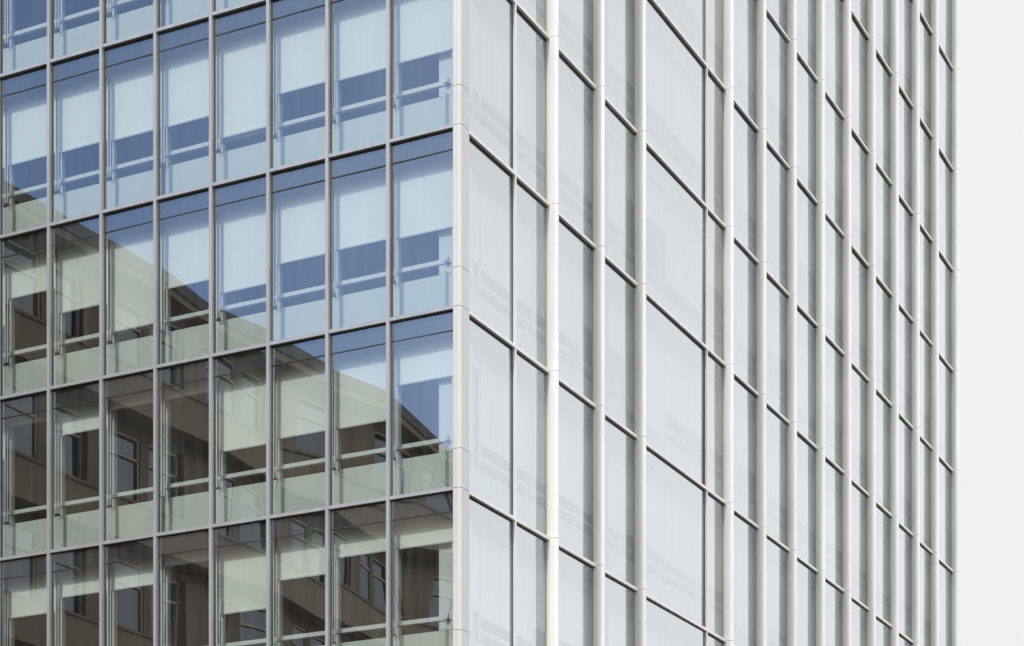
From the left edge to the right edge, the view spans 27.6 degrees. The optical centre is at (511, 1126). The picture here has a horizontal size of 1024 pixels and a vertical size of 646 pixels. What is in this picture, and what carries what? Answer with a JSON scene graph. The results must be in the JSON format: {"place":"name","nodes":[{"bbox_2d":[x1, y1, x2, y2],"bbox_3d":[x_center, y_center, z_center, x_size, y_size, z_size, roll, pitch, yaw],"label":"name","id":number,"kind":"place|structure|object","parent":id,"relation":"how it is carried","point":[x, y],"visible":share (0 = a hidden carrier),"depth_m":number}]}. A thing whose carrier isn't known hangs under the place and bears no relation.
{"place":"outdoors","nodes":[
{"label":"outdoors","id":0,"kind":"place"},
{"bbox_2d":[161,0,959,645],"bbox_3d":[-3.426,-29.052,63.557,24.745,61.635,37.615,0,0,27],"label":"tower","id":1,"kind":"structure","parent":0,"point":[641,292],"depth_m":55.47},
{"bbox_2d":[3,0,438,645],"bbox_3d":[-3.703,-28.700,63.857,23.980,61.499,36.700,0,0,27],"label":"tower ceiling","id":2,"kind":"structure","parent":1,"relation":"attached to","point":[363,588],"depth_m":48.97},
{"bbox_2d":[0,0,452,645],"bbox_3d":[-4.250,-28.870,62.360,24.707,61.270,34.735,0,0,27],"label":"window frame","id":3,"kind":"structure","parent":1,"relation":"attached to","point":[210,186],"depth_m":43.98},
{"bbox_2d":[3,0,452,616],"bbox_3d":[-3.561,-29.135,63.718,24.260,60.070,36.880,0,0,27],"label":"roller blinds","id":4,"kind":"object","parent":1,"relation":"attached to","point":[423,186],"visible":0.33,"depth_m":44.03},
{"bbox_2d":[3,48,452,618],"bbox_3d":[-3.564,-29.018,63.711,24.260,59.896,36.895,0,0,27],"label":"blind bottom rails","id":5,"kind":"object","parent":4,"relation":"attached to","point":[229,292],"visible":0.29,"depth_m":44.14},
{"bbox_2d":[3,0,452,645],"bbox_3d":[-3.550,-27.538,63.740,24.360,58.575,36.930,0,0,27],"label":"spandrel panels","id":6,"kind":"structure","parent":1,"relation":"attached to","point":[349,484],"depth_m":44.54},
{"bbox_2d":[3,0,452,645],"bbox_3d":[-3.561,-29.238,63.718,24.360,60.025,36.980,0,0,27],"label":"tower frame","id":7,"kind":"object","parent":1,"relation":"attached to","point":[443,262],"visible":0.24,"depth_m":44.43},
{"bbox_2d":[3,0,452,578],"bbox_3d":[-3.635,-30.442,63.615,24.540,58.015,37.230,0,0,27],"label":"tower band","id":8,"kind":"object","parent":1,"relation":"attached to","point":[345,342],"visible":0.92,"depth_m":44.02},
{"bbox_2d":[453,0,468,645],"bbox_3d":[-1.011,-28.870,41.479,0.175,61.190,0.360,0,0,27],"label":"tower corner","id":9,"kind":"object","parent":1,"relation":"attached to","point":[460,322],"visible":1,"depth_m":41.34},
{"bbox_2d":[1,0,951,645],"bbox_3d":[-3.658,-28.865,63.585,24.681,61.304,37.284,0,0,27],"label":"tower gasket","id":10,"kind":"object","parent":1,"relation":"attached to","point":[271,308],"visible":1,"depth_m":44.68},
{"bbox_2d":[469,0,951,645],"bbox_3d":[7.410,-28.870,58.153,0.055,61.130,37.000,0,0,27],"label":"tower glass","id":11,"kind":"object","parent":1,"relation":"attached to","point":[675,352],"visible":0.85,"depth_m":52.13},
{"bbox_2d":[960,0,1023,645],"label":"sky","id":12,"kind":"structure","parent":0,"point":[991,31]}
]}

